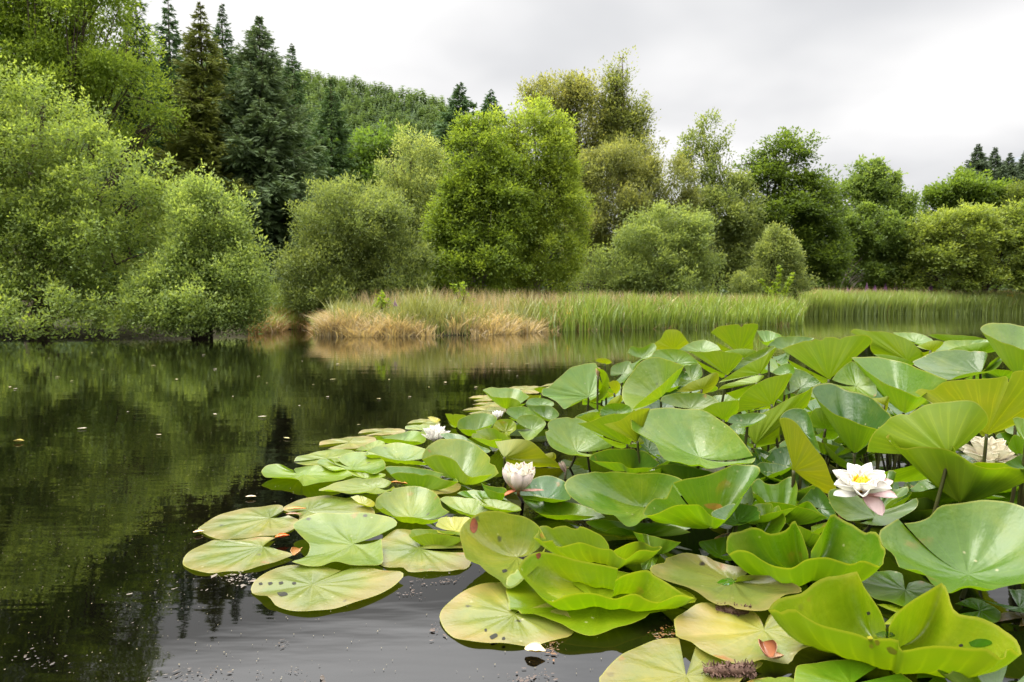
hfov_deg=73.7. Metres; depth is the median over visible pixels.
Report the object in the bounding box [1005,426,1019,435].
water lily leaf
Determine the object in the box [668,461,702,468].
water lily leaf
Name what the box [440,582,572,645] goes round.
lily pad
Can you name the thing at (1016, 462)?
water lily leaf
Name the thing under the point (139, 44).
spruce tree
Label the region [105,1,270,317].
spruce tree
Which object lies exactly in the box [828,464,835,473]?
sodden leaf
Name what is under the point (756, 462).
water lily leaf
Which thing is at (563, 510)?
water lily leaf
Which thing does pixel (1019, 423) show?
water lily leaf
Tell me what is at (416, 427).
lily pad
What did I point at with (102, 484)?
pond water
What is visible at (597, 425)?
water lily leaf
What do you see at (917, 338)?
water lily leaf
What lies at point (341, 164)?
spruce tree
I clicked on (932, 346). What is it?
water lily leaf
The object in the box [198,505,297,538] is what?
lily pad
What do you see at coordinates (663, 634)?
scum
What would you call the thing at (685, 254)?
willow bush
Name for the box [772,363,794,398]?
water lily leaf
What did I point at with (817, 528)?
water lily leaf
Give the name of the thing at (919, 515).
water lily leaf
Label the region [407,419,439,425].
lily pad
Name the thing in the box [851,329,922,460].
water lily leaf
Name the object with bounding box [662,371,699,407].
water lily leaf
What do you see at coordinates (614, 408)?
water lily leaf
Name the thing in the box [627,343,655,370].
water lily leaf
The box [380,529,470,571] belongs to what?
lily pad
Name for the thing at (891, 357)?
water lily leaf
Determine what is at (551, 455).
water lily leaf
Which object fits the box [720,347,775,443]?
water lily leaf
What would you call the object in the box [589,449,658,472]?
water lily leaf
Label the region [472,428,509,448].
water lily leaf
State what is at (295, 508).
dead leaf
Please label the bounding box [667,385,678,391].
water lily leaf
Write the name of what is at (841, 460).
water lily leaf
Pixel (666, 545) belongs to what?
water lily leaf
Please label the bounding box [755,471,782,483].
water lily leaf
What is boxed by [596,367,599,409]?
flower bud
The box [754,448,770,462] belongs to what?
water lily leaf
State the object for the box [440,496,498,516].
water lily leaf
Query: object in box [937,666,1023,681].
water lily leaf
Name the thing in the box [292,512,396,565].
lily pad
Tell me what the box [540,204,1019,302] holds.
woods
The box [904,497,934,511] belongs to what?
water lily leaf
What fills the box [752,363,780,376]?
water lily leaf
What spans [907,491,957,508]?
water lily leaf
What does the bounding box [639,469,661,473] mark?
water lily leaf
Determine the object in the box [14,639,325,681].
scum
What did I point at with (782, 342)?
water lily leaf
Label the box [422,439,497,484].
water lily leaf
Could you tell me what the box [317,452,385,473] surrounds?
lily pad
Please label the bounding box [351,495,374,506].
water lily leaf
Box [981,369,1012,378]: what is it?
water lily leaf
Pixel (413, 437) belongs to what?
water lily leaf
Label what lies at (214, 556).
lily pad
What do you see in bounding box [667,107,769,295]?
alder tree
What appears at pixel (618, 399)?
water lily leaf
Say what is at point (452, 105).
spruce tree
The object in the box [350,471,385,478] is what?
water lily leaf
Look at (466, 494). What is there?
water lily leaf
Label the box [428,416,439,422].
water lily leaf
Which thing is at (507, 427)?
water lily leaf
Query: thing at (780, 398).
water lily leaf
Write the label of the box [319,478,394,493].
water lily leaf
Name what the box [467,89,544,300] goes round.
spruce tree
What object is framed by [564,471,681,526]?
water lily leaf
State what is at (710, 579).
water lily leaf
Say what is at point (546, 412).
water lily leaf
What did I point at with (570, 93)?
alder tree
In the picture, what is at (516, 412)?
water lily leaf
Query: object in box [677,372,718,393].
water lily leaf
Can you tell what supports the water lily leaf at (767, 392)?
on the pond water
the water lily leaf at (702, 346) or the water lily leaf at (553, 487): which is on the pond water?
the water lily leaf at (702, 346)
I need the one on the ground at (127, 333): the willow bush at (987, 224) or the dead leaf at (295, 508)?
the willow bush at (987, 224)
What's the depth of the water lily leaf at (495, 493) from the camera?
1.68 m
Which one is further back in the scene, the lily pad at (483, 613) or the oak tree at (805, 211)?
the oak tree at (805, 211)
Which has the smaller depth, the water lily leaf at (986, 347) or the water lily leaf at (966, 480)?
the water lily leaf at (966, 480)
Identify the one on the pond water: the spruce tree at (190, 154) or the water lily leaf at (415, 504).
the water lily leaf at (415, 504)
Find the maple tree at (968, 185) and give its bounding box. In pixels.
[917,162,1013,290]
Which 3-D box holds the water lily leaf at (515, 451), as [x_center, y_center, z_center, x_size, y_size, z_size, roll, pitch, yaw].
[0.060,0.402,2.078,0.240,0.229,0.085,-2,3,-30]
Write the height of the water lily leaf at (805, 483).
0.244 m
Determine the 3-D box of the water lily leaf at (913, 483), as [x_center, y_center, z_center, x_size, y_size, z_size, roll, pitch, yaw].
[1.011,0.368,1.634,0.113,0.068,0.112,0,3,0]
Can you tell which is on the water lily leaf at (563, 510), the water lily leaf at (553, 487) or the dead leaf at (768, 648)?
the water lily leaf at (553, 487)
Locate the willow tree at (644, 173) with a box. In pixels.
[558,131,707,294]
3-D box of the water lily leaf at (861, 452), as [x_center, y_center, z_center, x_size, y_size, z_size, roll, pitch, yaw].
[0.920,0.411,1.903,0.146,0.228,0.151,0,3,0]
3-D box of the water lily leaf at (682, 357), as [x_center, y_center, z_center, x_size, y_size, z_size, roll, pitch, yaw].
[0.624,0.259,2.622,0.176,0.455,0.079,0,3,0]
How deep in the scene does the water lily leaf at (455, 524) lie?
1.49 m
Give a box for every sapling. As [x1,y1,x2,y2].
[373,289,393,313]
[449,281,475,308]
[757,265,794,299]
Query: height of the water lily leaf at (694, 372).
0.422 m
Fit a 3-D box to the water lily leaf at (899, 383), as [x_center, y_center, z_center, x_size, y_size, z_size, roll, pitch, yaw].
[1.035,0.290,1.807,0.150,0.477,0.297,0,3,0]
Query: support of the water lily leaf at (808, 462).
on the pond water
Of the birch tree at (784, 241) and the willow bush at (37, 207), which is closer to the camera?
the willow bush at (37, 207)
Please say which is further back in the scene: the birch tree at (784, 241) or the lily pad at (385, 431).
the birch tree at (784, 241)
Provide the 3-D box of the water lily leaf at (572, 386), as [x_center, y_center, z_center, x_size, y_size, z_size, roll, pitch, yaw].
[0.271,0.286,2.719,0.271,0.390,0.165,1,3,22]
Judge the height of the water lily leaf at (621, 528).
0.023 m
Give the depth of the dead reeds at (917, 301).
38.24 m
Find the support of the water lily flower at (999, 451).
on the pond water
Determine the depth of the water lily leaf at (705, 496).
1.44 m
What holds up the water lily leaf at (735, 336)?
on the pond water
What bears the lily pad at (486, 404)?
on the pond water
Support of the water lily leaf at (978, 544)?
on the pond water
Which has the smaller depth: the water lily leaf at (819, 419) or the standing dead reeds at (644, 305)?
the water lily leaf at (819, 419)
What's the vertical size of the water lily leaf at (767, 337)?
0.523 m
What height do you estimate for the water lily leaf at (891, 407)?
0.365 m
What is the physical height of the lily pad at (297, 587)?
0.010 m
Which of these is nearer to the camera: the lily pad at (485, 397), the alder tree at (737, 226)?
the lily pad at (485, 397)
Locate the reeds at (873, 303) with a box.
[797,287,1023,315]
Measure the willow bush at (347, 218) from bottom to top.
3.445 m
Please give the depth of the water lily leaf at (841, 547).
1.24 m
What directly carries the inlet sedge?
on the ground at (127, 333)
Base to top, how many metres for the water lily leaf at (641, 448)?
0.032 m
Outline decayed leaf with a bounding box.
[275,533,288,536]
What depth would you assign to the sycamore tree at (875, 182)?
42.67 m
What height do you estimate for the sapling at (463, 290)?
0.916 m
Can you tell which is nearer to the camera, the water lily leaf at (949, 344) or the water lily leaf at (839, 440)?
the water lily leaf at (839, 440)
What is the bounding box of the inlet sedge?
[244,306,313,332]
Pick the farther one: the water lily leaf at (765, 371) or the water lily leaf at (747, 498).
the water lily leaf at (765, 371)
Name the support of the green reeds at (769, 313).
on the ground at (127, 333)
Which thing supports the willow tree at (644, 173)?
on the ground at (127, 333)
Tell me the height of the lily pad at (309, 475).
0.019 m
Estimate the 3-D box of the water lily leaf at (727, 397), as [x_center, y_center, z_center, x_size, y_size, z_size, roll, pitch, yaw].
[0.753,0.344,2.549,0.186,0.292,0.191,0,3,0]
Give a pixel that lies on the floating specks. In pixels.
(211, 588)
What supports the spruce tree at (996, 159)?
on the ground at (127, 333)
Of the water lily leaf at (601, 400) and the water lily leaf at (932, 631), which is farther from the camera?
the water lily leaf at (601, 400)
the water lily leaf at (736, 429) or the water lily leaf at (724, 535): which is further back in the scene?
the water lily leaf at (736, 429)
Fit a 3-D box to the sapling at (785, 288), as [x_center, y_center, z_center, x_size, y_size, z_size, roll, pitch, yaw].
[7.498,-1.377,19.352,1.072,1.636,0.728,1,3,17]
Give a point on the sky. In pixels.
(914, 84)
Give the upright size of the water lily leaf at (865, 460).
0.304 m
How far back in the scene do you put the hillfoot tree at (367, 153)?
31.89 m
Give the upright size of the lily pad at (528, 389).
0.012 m
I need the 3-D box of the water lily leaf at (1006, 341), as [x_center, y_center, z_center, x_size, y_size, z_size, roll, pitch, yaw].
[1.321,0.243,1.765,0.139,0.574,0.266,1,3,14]
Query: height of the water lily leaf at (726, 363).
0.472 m
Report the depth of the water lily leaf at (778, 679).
0.91 m
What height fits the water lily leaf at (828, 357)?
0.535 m
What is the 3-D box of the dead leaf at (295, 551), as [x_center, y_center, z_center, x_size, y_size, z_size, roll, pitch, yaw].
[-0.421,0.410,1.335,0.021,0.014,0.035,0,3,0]
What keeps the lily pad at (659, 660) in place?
on the pond water
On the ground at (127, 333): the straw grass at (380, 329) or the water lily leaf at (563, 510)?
the straw grass at (380, 329)
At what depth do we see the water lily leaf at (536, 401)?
3.04 m
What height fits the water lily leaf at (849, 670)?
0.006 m
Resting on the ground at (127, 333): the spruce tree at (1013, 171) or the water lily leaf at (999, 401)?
the spruce tree at (1013, 171)
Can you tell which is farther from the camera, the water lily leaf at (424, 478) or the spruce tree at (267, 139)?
the spruce tree at (267, 139)
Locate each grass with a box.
[251,278,324,332]
[303,307,560,336]
[304,308,374,335]
[322,284,668,334]
[351,286,792,317]
[797,286,1023,298]
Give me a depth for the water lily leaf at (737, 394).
2.01 m
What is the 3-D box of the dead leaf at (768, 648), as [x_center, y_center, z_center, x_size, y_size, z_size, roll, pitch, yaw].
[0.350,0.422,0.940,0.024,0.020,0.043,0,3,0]
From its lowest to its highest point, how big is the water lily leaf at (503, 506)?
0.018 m
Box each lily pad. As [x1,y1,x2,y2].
[183,537,291,572]
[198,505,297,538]
[251,565,402,610]
[261,464,352,485]
[283,495,374,519]
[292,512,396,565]
[294,449,354,464]
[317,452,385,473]
[319,436,375,448]
[359,428,404,435]
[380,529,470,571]
[400,483,460,493]
[405,425,429,434]
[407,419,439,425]
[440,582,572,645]
[465,406,505,413]
[470,395,491,400]
[472,402,499,407]
[510,386,538,393]
[599,638,762,681]
[674,603,811,663]
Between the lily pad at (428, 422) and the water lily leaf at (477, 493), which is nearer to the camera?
the water lily leaf at (477, 493)
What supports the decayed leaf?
on the pond water
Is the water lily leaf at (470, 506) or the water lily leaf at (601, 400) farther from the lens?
the water lily leaf at (601, 400)
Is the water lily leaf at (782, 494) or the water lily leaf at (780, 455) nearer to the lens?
the water lily leaf at (782, 494)
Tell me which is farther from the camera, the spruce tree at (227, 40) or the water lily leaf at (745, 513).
the spruce tree at (227, 40)
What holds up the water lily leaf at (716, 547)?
on the pond water
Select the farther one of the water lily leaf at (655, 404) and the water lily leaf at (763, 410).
the water lily leaf at (763, 410)
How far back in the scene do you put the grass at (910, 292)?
39.98 m
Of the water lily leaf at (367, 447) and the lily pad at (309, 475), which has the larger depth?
the water lily leaf at (367, 447)
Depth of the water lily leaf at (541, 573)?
1.16 m
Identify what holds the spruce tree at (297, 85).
on the ground at (127, 333)
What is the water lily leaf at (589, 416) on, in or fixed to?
on the pond water
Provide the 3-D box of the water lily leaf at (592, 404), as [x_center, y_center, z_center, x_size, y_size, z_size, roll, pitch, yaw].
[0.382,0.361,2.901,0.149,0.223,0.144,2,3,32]
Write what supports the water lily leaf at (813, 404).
on the pond water
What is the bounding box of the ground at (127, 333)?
[0,297,550,336]
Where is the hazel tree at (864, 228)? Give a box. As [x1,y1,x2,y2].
[806,199,921,291]
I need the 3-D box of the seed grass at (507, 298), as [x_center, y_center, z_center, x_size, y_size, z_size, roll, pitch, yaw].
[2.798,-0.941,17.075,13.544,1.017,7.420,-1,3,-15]
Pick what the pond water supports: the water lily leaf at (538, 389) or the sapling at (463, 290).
the water lily leaf at (538, 389)
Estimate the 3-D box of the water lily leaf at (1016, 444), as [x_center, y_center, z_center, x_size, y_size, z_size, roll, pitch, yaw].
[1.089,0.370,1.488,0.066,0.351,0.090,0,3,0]
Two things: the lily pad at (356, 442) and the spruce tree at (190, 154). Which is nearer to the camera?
the lily pad at (356, 442)
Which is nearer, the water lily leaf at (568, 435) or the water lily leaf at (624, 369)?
the water lily leaf at (568, 435)
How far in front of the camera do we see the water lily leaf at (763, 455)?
1.88 m
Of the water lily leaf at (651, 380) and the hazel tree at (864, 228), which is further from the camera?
the hazel tree at (864, 228)
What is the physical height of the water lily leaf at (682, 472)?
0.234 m
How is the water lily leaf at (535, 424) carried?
on the pond water
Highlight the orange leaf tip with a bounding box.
[391,480,407,483]
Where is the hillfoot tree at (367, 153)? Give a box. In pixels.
[324,117,418,196]
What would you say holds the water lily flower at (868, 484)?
on the pond water
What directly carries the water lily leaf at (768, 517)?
on the pond water
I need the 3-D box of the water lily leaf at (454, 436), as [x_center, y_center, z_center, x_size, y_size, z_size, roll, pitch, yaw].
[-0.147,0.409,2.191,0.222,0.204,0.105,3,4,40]
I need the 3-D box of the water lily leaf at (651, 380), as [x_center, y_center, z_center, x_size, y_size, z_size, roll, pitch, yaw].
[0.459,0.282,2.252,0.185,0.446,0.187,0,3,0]
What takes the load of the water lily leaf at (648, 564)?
on the pond water
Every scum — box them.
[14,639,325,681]
[127,571,254,622]
[396,575,557,681]
[541,625,678,661]
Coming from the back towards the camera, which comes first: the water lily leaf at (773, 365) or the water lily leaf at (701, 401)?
the water lily leaf at (773, 365)
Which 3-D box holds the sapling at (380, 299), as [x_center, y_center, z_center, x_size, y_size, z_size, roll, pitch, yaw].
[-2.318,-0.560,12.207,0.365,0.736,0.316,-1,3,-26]
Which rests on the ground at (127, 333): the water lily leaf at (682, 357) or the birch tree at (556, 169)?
the birch tree at (556, 169)
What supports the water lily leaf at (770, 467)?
on the pond water
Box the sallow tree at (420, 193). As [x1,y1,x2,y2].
[345,118,456,292]
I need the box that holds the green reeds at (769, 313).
[530,288,809,331]
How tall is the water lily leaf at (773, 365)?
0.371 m
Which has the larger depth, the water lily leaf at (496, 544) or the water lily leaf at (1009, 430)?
the water lily leaf at (1009, 430)
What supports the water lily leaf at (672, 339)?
on the pond water
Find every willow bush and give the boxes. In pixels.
[0,55,190,340]
[113,158,280,337]
[269,170,443,319]
[566,198,729,298]
[871,195,1023,296]
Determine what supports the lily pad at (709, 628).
on the pond water
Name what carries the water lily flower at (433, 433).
on the pond water
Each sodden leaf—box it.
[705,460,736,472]
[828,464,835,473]
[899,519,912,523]
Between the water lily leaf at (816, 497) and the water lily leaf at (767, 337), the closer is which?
the water lily leaf at (816, 497)
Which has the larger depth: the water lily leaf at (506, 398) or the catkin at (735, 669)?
the water lily leaf at (506, 398)
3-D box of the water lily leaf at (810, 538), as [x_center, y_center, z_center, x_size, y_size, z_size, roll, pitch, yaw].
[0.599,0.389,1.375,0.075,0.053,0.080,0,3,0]
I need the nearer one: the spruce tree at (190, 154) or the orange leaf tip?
the orange leaf tip
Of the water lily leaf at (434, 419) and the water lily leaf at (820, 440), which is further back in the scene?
the water lily leaf at (434, 419)
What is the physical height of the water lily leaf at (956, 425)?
0.423 m
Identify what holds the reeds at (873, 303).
on the pond water
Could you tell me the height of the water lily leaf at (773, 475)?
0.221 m
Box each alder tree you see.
[507,66,635,294]
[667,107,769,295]
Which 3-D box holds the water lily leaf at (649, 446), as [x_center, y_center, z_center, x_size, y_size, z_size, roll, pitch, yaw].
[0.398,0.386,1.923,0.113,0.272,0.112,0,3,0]
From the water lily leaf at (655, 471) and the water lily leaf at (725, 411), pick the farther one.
the water lily leaf at (725, 411)
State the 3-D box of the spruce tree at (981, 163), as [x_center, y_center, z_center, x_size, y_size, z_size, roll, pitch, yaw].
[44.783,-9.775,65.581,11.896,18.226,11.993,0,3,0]
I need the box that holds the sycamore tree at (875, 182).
[831,153,921,289]
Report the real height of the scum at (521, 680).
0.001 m
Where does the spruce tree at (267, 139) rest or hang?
on the ground at (127, 333)
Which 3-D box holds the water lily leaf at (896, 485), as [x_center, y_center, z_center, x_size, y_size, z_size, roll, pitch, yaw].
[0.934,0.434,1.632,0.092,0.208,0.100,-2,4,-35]
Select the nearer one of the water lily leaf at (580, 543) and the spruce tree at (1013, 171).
the water lily leaf at (580, 543)
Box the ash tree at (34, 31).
[0,0,190,319]
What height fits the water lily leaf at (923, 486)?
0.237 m
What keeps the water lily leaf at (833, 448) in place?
on the pond water
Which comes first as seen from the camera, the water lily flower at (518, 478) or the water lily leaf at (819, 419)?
the water lily flower at (518, 478)
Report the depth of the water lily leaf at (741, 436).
2.17 m
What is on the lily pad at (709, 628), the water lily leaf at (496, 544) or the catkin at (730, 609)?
the catkin at (730, 609)
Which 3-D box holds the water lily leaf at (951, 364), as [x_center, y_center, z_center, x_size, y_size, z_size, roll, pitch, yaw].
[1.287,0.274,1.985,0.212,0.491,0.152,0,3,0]
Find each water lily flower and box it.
[421,424,450,441]
[492,410,502,419]
[502,462,542,502]
[832,462,896,518]
[959,436,1015,462]
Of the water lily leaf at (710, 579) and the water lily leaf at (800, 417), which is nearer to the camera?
the water lily leaf at (710, 579)
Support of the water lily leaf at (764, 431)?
on the pond water
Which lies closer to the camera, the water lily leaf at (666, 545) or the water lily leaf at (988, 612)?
the water lily leaf at (988, 612)
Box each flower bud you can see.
[559,461,566,478]
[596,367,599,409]
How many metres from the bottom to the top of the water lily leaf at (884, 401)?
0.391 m
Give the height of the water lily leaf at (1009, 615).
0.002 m
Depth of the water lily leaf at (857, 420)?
1.80 m
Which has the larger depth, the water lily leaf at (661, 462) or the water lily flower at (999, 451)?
the water lily leaf at (661, 462)
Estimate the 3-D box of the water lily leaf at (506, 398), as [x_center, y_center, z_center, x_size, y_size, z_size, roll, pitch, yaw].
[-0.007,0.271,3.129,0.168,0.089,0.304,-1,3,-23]
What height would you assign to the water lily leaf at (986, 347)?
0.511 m
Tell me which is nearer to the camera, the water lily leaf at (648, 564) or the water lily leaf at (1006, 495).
the water lily leaf at (648, 564)
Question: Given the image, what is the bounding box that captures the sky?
[0,0,1023,247]
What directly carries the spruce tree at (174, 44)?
on the ground at (127, 333)
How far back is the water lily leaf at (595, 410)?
2.62 m
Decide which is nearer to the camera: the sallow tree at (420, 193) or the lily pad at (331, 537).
the lily pad at (331, 537)
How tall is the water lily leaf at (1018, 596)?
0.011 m
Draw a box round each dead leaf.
[285,507,304,508]
[290,547,301,555]
[758,639,776,657]
[772,651,783,658]
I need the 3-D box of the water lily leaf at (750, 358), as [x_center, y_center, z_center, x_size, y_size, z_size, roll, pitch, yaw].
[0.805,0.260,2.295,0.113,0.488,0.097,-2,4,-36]
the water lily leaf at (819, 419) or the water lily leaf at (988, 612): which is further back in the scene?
the water lily leaf at (819, 419)
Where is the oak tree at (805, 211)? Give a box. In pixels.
[730,126,863,296]
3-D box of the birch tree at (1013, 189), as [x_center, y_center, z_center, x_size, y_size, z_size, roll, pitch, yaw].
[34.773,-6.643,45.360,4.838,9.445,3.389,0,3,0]
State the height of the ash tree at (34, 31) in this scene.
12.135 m
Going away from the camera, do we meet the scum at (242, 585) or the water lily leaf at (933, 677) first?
the water lily leaf at (933, 677)
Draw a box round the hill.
[1,78,729,305]
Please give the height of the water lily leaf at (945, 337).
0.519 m
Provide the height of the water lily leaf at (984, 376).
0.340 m
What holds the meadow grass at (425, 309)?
on the ground at (127, 333)
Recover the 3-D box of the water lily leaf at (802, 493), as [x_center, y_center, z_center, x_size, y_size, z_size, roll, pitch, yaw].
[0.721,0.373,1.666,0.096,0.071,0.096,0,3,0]
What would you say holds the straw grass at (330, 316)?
on the ground at (127, 333)
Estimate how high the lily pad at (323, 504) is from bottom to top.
0.008 m
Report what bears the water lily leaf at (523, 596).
on the pond water
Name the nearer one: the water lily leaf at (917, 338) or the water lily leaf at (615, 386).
the water lily leaf at (917, 338)
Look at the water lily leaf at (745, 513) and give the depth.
1.40 m
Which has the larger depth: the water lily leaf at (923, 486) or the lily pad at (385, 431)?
the lily pad at (385, 431)
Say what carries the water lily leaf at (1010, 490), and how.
on the pond water
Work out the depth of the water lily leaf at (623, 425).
1.86 m
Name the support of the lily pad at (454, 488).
on the pond water
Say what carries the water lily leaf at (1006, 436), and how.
on the pond water
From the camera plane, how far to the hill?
209.03 m
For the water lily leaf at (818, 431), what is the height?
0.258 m
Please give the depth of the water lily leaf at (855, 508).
1.36 m
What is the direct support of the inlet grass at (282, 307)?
on the ground at (127, 333)
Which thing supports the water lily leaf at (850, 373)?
on the pond water
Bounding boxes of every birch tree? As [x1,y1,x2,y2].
[415,108,547,301]
[470,92,597,303]
[589,45,660,273]
[723,221,819,297]
[998,176,1023,213]
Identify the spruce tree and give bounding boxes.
[65,0,167,315]
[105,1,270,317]
[109,0,200,307]
[128,16,353,316]
[202,3,240,125]
[280,43,332,229]
[310,77,386,254]
[384,82,545,298]
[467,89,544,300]
[932,144,1018,291]
[987,147,1016,262]
[1005,153,1023,185]
[1014,152,1023,179]
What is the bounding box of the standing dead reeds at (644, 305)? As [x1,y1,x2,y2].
[535,290,808,330]
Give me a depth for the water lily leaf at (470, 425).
2.67 m
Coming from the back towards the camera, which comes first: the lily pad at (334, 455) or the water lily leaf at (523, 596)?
the lily pad at (334, 455)
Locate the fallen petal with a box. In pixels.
[524,642,544,651]
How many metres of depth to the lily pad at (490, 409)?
3.27 m
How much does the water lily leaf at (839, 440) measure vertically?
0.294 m
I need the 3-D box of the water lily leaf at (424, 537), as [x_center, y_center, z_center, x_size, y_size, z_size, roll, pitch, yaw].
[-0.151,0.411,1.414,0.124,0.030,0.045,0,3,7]
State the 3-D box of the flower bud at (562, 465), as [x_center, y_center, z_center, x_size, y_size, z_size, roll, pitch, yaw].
[0.153,0.612,1.990,0.042,0.531,0.019,-2,4,-36]
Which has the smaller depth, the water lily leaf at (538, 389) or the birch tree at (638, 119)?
the water lily leaf at (538, 389)
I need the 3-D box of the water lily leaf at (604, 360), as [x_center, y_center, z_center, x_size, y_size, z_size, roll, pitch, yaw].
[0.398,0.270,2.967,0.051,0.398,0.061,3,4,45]
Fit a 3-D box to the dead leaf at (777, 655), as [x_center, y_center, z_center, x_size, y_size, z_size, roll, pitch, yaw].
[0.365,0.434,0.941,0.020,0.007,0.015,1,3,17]
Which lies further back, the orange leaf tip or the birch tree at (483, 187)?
the birch tree at (483, 187)
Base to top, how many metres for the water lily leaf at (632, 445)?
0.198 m
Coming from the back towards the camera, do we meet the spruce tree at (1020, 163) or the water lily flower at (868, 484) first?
the spruce tree at (1020, 163)
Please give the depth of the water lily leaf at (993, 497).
1.47 m
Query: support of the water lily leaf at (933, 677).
on the pond water
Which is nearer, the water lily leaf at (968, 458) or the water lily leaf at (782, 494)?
the water lily leaf at (782, 494)
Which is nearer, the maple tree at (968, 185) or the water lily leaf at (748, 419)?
the water lily leaf at (748, 419)
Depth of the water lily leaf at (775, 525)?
1.40 m
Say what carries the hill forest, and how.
on the hill
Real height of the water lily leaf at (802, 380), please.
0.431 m
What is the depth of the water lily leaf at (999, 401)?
1.58 m
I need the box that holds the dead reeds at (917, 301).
[794,288,1022,312]
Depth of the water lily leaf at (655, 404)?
2.34 m
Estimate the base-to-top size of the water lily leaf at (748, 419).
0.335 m
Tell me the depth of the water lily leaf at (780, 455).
1.83 m
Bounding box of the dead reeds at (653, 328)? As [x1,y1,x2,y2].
[557,317,788,330]
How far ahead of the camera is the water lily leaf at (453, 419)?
2.72 m
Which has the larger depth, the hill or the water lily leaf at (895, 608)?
the hill
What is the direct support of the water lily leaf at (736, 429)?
on the pond water
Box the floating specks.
[2,355,601,679]
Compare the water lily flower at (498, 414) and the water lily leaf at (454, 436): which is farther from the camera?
the water lily flower at (498, 414)
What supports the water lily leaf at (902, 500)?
on the pond water
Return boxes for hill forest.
[0,49,671,301]
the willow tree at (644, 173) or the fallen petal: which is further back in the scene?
the willow tree at (644, 173)
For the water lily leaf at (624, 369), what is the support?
on the pond water
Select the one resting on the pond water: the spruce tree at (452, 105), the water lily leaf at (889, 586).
the water lily leaf at (889, 586)
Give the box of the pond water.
[0,314,1023,681]
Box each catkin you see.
[701,658,756,679]
[715,602,751,615]
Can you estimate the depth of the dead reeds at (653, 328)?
14.70 m
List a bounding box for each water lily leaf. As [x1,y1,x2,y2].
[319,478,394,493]
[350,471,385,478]
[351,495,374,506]
[355,440,384,450]
[364,443,426,464]
[374,431,425,444]
[375,486,448,523]
[385,466,457,489]
[409,529,460,546]
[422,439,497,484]
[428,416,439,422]
[436,517,469,534]
[440,433,489,452]
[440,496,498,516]
[445,414,465,427]
[457,413,496,435]
[458,490,507,500]
[460,511,545,587]
[467,490,519,512]
[470,494,520,512]
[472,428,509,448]
[482,484,506,500]
[483,387,528,408]
[493,419,515,438]
[495,439,567,467]
[506,406,536,420]
[506,569,696,635]
[514,475,570,502]
[516,415,545,440]
[518,552,693,610]
[523,494,604,519]
[525,398,553,405]
[526,405,558,420]
[534,387,544,397]
[534,526,661,568]
[542,363,609,411]
[545,417,611,467]
[546,452,555,459]
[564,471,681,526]
[576,409,605,437]
[577,410,634,448]
[580,412,599,451]
[582,388,620,405]
[584,400,602,410]
[586,519,689,535]
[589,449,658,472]
[595,358,611,404]
[600,403,631,448]
[604,408,649,463]
[607,380,620,396]
[608,395,623,448]
[610,361,632,402]
[622,357,682,411]
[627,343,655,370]
[628,443,641,447]
[631,408,754,468]
[634,532,680,553]
[639,447,660,458]
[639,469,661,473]
[640,435,666,468]
[641,400,673,408]
[641,554,659,569]
[643,464,759,528]
[650,553,801,610]
[651,349,698,408]
[654,464,711,500]
[655,329,688,349]
[656,458,669,465]
[660,393,717,409]
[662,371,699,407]
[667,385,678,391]
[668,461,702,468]
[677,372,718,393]
[678,364,701,408]
[680,340,719,393]
[690,351,742,419]
[699,537,731,560]
[702,400,738,467]
[711,323,757,425]
[711,394,738,417]
[711,503,760,531]
[714,533,729,538]
[719,375,763,450]
[719,486,752,532]
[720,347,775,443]
[724,349,755,437]
[726,514,884,585]
[727,413,765,464]
[729,424,745,434]
[731,346,774,412]
[732,503,785,533]
[736,433,760,449]
[736,450,767,464]
[738,373,791,447]
[745,387,812,452]
[745,452,760,465]
[746,506,796,523]
[747,677,793,681]
[751,477,826,524]
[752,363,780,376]
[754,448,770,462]
[754,464,792,481]
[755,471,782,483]
[757,330,781,409]
[757,406,768,412]
[757,462,798,481]
[764,446,791,477]
[765,358,796,407]
[768,440,820,487]
[768,571,1021,677]
[769,336,813,440]
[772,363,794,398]
[776,392,795,402]
[779,418,835,492]
[780,408,819,489]
[783,335,871,434]
[784,369,819,395]
[789,524,819,547]
[794,659,911,681]
[796,485,814,504]
[798,487,835,524]
[804,399,820,413]
[810,408,838,453]
[811,522,826,533]
[812,383,890,464]
[816,428,841,466]
[816,436,837,444]
[817,441,850,464]
[821,447,872,469]
[823,438,863,488]
[828,470,918,532]
[832,361,876,396]
[834,437,853,469]
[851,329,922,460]
[852,357,946,469]
[862,571,934,605]
[863,453,867,463]
[867,400,987,513]
[871,391,914,464]
[873,396,888,469]
[874,354,913,364]
[877,604,903,623]
[879,500,1023,598]
[885,492,911,509]
[886,434,1023,502]
[892,332,932,414]
[893,482,917,491]
[899,502,955,520]
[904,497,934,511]
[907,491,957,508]
[908,480,921,490]
[910,479,938,491]
[913,350,1001,437]
[915,370,1023,461]
[916,340,943,409]
[917,673,946,681]
[927,481,1004,502]
[929,334,985,379]
[936,340,987,379]
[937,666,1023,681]
[949,342,994,444]
[956,598,1000,622]
[958,454,977,462]
[966,373,989,378]
[975,589,1023,612]
[980,490,1017,503]
[981,323,1023,454]
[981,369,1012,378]
[996,432,1019,454]
[998,612,1023,625]
[1001,485,1018,492]
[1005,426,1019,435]
[1005,454,1023,506]
[1008,435,1023,502]
[1013,417,1023,505]
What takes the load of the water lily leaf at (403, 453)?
on the pond water

